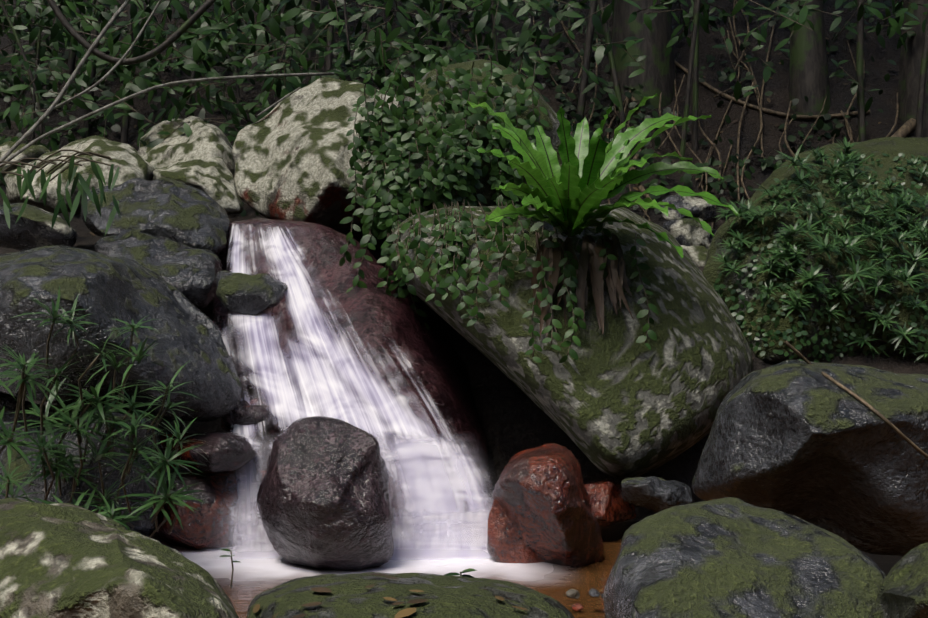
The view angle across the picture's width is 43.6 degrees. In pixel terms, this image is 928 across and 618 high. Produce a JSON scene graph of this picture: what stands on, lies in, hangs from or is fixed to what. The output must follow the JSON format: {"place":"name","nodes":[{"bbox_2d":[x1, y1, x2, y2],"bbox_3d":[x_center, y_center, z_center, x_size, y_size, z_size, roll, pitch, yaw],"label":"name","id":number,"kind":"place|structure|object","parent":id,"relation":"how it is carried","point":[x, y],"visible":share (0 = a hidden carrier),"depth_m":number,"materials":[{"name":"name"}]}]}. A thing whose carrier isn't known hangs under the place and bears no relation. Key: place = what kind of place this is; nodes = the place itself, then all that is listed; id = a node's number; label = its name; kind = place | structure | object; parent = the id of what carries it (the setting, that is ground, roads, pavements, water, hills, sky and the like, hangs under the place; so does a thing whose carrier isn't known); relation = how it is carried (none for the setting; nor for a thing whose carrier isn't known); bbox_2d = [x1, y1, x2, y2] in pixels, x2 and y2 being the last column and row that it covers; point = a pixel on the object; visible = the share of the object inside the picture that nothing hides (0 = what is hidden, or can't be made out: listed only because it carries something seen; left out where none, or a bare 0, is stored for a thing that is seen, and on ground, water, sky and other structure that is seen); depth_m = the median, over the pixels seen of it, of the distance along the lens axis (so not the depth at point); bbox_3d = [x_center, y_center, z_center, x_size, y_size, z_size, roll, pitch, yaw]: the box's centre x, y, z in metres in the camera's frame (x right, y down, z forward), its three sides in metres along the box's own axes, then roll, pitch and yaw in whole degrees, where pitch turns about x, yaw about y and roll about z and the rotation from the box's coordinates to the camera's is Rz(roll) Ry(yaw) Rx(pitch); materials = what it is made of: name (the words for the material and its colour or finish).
{"place":"outdoors","nodes":[
{"label":"outdoors","id":0,"kind":"place"},
{"bbox_2d":[230,551,461,587],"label":"stream seedling stems","id":1,"kind":"object","parent":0,"point":[233,570],"visible":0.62,"depth_m":2.17,"materials":[{"name":"plant"}]},
{"bbox_2d":[0,0,927,521],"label":"terrain","id":2,"kind":"structure","parent":0,"point":[514,418],"depth_m":7.10,"materials":[{"name":"soil"}]},
{"bbox_2d":[0,141,49,184],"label":"pale rock","id":3,"kind":"object","parent":2,"relation":"on","point":[35,151],"visible":0.38,"depth_m":5.49,"materials":[{"name":"beige stone"}]},
{"bbox_2d":[0,203,76,250],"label":"rock","id":4,"kind":"object","parent":2,"relation":"on","point":[31,228],"visible":0.79,"depth_m":4.08,"materials":[{"name":"grey stone"}]},
{"bbox_2d":[4,135,154,213],"bbox_3d":[-1.648,-0.584,4.962,0.603,0.394,0.917,0,0,-19],"label":"pale rock","id":5,"kind":"object","parent":2,"relation":"on","point":[130,161],"visible":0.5,"depth_m":4.69,"materials":[{"name":"beige stone"}]},
{"bbox_2d":[0,149,178,537],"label":"plant stems","id":6,"kind":"object","parent":2,"relation":"on","point":[22,393],"visible":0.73,"depth_m":2.76,"materials":[{"name":"green plant"}]},
{"bbox_2d":[0,155,210,530],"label":"bank plants","id":7,"kind":"object","parent":6,"relation":"attached to","point":[84,191],"visible":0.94,"depth_m":2.72,"materials":[{"name":"green plant"}]},
{"bbox_2d":[0,0,333,168],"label":"bare branches","id":8,"kind":"object","parent":2,"relation":"on","point":[9,152],"visible":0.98,"depth_m":5.37,"materials":[{"name":"beige plant"}]},
{"bbox_2d":[0,0,350,135],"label":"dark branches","id":9,"kind":"object","parent":2,"relation":"on","point":[165,44],"visible":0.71,"depth_m":5.54,"materials":[{"name":"brown plant"}]},
{"bbox_2d":[280,0,319,59],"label":"tree","id":10,"kind":"object","parent":2,"relation":"on","point":[311,52],"depth_m":7.57,"materials":[{"name":"green plant"}]},
{"bbox_2d":[336,229,394,271],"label":"cave rock","id":11,"kind":"object","parent":2,"relation":"on","point":[358,236],"depth_m":4.89,"materials":[{"name":"black stone"}]},
{"bbox_2d":[232,77,398,229],"bbox_3d":[-0.613,-0.673,5.011,0.809,0.707,1.089,0,0,-1],"label":"boulder","id":12,"kind":"object","parent":11,"relation":"on","point":[292,154],"visible":0.73,"depth_m":4.78,"materials":[{"name":"beige stone"}]},
{"bbox_2d":[153,157,242,214],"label":"pale rock","id":13,"kind":"object","parent":12,"relation":"on","point":[212,177],"visible":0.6,"depth_m":4.72,"materials":[{"name":"beige stone"}]},
{"bbox_2d":[137,116,234,179],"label":"pale rock","id":14,"kind":"object","parent":13,"relation":"on","point":[203,140],"visible":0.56,"depth_m":5.40,"materials":[{"name":"beige stone"}]},
{"bbox_2d":[5,0,880,617],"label":"fallen leaves","id":15,"kind":"object","parent":2,"relation":"on","point":[399,614],"visible":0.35,"depth_m":1.89,"materials":[{"name":"brown plant"}]},
{"bbox_2d":[0,0,901,222],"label":"foliage","id":16,"kind":"object","parent":2,"relation":"on","point":[733,186],"visible":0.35,"depth_m":7.16,"materials":[{"name":"green plant"}]},
{"bbox_2d":[0,0,927,170],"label":"foliage","id":17,"kind":"object","parent":2,"relation":"on","point":[200,48],"depth_m":6.22,"materials":[{"name":"green plant"}]},
{"bbox_2d":[9,0,927,172],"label":"tree trunks","id":18,"kind":"object","parent":2,"relation":"on","point":[693,68],"visible":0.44,"depth_m":6.84,"materials":[{"name":"brown plant"}]},
{"bbox_2d":[391,204,752,479],"bbox_3d":[0.422,0.089,4.057,1.404,1.029,1.834,0,0,-1],"label":"boulder","id":19,"kind":"object","parent":2,"relation":"on","point":[615,400],"visible":0.73,"depth_m":3.36,"materials":[{"name":"stone"}]},
{"bbox_2d":[360,59,561,233],"bbox_3d":[-0.035,-0.704,4.969,1.096,0.854,0.940,0,0,-30],"label":"rock mound","id":20,"kind":"object","parent":19,"relation":"on","point":[552,120],"visible":0.23,"depth_m":4.66,"materials":[{"name":"green plant"}]},
{"bbox_2d":[339,50,658,362],"bbox_3d":[0.044,-0.417,3.912,1.034,1.133,1.487,0,0,-1],"label":"vine","id":21,"kind":"object","parent":19,"relation":"on","point":[460,178],"depth_m":4.28,"materials":[{"name":"green plant"}]},
{"bbox_2d":[467,93,738,257],"bbox_3d":[0.398,-0.388,3.387,0.779,0.501,0.727,0,0,-1],"label":"birds nest fern","id":22,"kind":"object","parent":19,"relation":"on","point":[575,189],"visible":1,"depth_m":3.45,"materials":[{"name":"green plant"}]},
{"bbox_2d":[531,232,632,339],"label":"fern roots","id":23,"kind":"object","parent":22,"relation":"hanging from","point":[593,261],"visible":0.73,"depth_m":3.41,"materials":[{"name":"brown plant"}]},
{"bbox_2d":[610,0,674,108],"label":"tree","id":24,"kind":"object","parent":2,"relation":"on","point":[657,75],"visible":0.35,"depth_m":7.19,"materials":[{"name":"brown wood"}]},
{"bbox_2d":[662,218,715,248],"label":"rock","id":25,"kind":"object","parent":2,"relation":"on","point":[688,231],"visible":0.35,"depth_m":5.40,"materials":[{"name":"grey stone"}]},
{"bbox_2d":[661,194,716,222],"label":"rock","id":26,"kind":"object","parent":2,"relation":"on","point":[702,209],"visible":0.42,"depth_m":5.72,"materials":[{"name":"grey stone"}]},
{"bbox_2d":[681,245,707,266],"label":"rock","id":27,"kind":"object","parent":2,"relation":"on","point":[697,255],"visible":0.29,"depth_m":5.20,"materials":[{"name":"grey stone"}]},
{"bbox_2d":[526,0,915,227],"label":"vines","id":28,"kind":"object","parent":2,"relation":"on","point":[906,129],"visible":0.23,"depth_m":6.98,"materials":[{"name":"brown plant"}]},
{"bbox_2d":[789,0,830,114],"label":"tree","id":29,"kind":"object","parent":2,"relation":"on","point":[808,74],"visible":0.5,"depth_m":7.05,"materials":[{"name":"brown wood"}]},
{"bbox_2d":[702,137,927,363],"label":"mound rock","id":30,"kind":"object","parent":2,"relation":"on","point":[892,147],"visible":0.52,"depth_m":4.15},
{"bbox_2d":[713,137,927,362],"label":"mound plants","id":31,"kind":"object","parent":30,"relation":"on","point":[787,248],"visible":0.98,"depth_m":4.07,"materials":[{"name":"green plant"}]},
{"bbox_2d":[898,0,927,137],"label":"tree trunk","id":32,"kind":"object","parent":2,"relation":"on","point":[910,65],"visible":0.47,"depth_m":6.90,"materials":[{"name":"brown wood"}]},
{"bbox_2d":[141,522,903,617],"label":"stream water","id":33,"kind":"structure","parent":0,"point":[252,578],"depth_m":2.87,"materials":[{"name":"white liquid"}]},
{"bbox_2d":[0,392,167,532],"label":"rock","id":34,"kind":"object","parent":33,"relation":"on","point":[8,402],"visible":0.4,"depth_m":2.93,"materials":[{"name":"grey stone"}]},
{"bbox_2d":[0,245,241,421],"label":"rock","id":35,"kind":"object","parent":34,"relation":"on","point":[110,289],"visible":0.77,"depth_m":3.00,"materials":[{"name":"grey stone"}]},
{"bbox_2d":[94,230,221,308],"bbox_3d":[-1.029,-0.133,3.875,0.469,0.267,0.493,0,0,-1],"label":"rock","id":36,"kind":"object","parent":35,"relation":"on","point":[189,273],"visible":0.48,"depth_m":3.75,"materials":[{"name":"grey stone"}]},
{"bbox_2d":[81,178,229,254],"bbox_3d":[-1.148,-0.337,4.259,0.620,0.323,0.641,0,0,-1],"label":"rock","id":37,"kind":"object","parent":36,"relation":"on","point":[184,213],"visible":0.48,"depth_m":4.12,"materials":[{"name":"grey stone"}]},
{"bbox_2d":[0,498,238,617],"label":"rock","id":38,"kind":"object","parent":33,"relation":"on","point":[62,560],"visible":1,"depth_m":1.71,"materials":[{"name":"green stone"}]},
{"bbox_2d":[153,470,265,549],"bbox_3d":[-0.707,0.585,3.271,0.360,0.289,0.411,0,0,-12],"label":"ledge rock","id":39,"kind":"object","parent":33,"relation":"on","point":[195,533],"visible":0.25,"depth_m":3.10,"materials":[{"name":"brown stone"}]},
{"bbox_2d":[160,431,255,472],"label":"ledge rock","id":40,"kind":"object","parent":39,"relation":"on","point":[226,452],"visible":0.81,"depth_m":3.08,"materials":[{"name":"grey stone"}]},
{"bbox_2d":[221,399,277,433],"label":"ledge rock","id":41,"kind":"object","parent":40,"relation":"on","point":[244,412],"visible":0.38,"depth_m":3.25,"materials":[{"name":"grey stone"}]},
{"bbox_2d":[257,416,393,570],"bbox_3d":[-0.355,0.484,2.965,0.357,0.423,0.413,0,0,-1],"label":"rock","id":42,"kind":"object","parent":33,"relation":"on","point":[323,499],"visible":0.98,"depth_m":2.84,"materials":[{"name":"grey stone"}]},
{"bbox_2d":[200,495,492,560],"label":"water mist","id":43,"kind":"object","parent":33,"relation":"on","point":[415,547],"depth_m":3.03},
{"bbox_2d":[213,218,488,525],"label":"rock slab","id":44,"kind":"structure","parent":33,"relation":"on","point":[440,371],"depth_m":3.86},
{"bbox_2d":[216,270,287,314],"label":"wedge rock","id":45,"kind":"object","parent":44,"relation":"on","point":[244,293],"visible":0.96,"depth_m":3.50,"materials":[{"name":"grey stone"}]},
{"bbox_2d":[220,222,481,460],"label":"water cascade","id":46,"kind":"object","parent":44,"relation":"on","point":[334,379],"visible":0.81,"depth_m":3.37,"materials":[{"name":"liquid"}]},
{"bbox_2d":[212,432,495,553],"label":"waterfall","id":47,"kind":"structure","parent":33,"relation":"on","point":[407,477],"depth_m":3.12,"materials":[{"name":"white liquid"}]},
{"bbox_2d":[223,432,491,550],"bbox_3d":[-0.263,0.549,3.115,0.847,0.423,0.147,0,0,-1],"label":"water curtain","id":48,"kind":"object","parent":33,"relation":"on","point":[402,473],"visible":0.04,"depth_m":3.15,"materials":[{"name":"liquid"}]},
{"bbox_2d":[247,572,574,617],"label":"rock","id":49,"kind":"object","parent":33,"relation":"on","point":[352,596],"visible":1,"depth_m":1.90,"materials":[{"name":"green stone"}]},
{"bbox_2d":[219,549,476,577],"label":"seedling leaves","id":50,"kind":"object","parent":49,"relation":"on","point":[463,571],"visible":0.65,"depth_m":2.22,"materials":[{"name":"plant"}]},
{"bbox_2d":[487,443,603,566],"bbox_3d":[0.205,0.529,2.985,0.291,0.367,0.405,0,0,20],"label":"red rock","id":51,"kind":"object","parent":33,"relation":"on","point":[541,509],"visible":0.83,"depth_m":2.89,"materials":[{"name":"red stone"}]},
{"bbox_2d":[566,589,579,598],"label":"pebble","id":52,"kind":"object","parent":33,"relation":"on","point":[573,593],"visible":1,"depth_m":2.45,"materials":[{"name":"beige stone"}]},
{"bbox_2d":[572,603,583,611],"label":"pebble","id":53,"kind":"object","parent":33,"relation":"on","point":[576,607],"visible":1,"depth_m":2.39,"materials":[{"name":"red stone"}]},
{"bbox_2d":[588,588,600,597],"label":"pebble","id":54,"kind":"object","parent":33,"relation":"on","point":[594,593],"visible":1,"depth_m":2.46,"materials":[{"name":"grey stone"}]},
{"bbox_2d":[584,479,635,526],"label":"red rock","id":55,"kind":"object","parent":33,"relation":"on","point":[610,505],"visible":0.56,"depth_m":3.21,"materials":[{"name":"red stone"}]},
{"bbox_2d":[621,476,692,511],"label":"rock","id":56,"kind":"object","parent":55,"relation":"on","point":[655,494],"visible":0.94,"depth_m":3.11,"materials":[{"name":"grey stone"}]},
{"bbox_2d":[603,497,885,617],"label":"rock","id":57,"kind":"object","parent":33,"relation":"on","point":[728,557],"visible":1,"depth_m":1.90,"materials":[{"name":"stone"}]},
{"bbox_2d":[868,542,927,617],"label":"rock","id":58,"kind":"object","parent":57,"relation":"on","point":[903,589],"visible":1,"depth_m":1.73,"materials":[{"name":"green stone"}]},
{"bbox_2d":[692,360,927,555],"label":"rock","id":59,"kind":"object","parent":33,"relation":"on","point":[809,443],"visible":0.83,"depth_m":2.42,"materials":[{"name":"grey stone"}]},
{"bbox_2d":[784,340,927,458],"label":"fallen stick","id":60,"kind":"object","parent":59,"relation":"on","point":[869,406],"visible":0.92,"depth_m":2.36,"materials":[{"name":"brown wood"}]}
]}

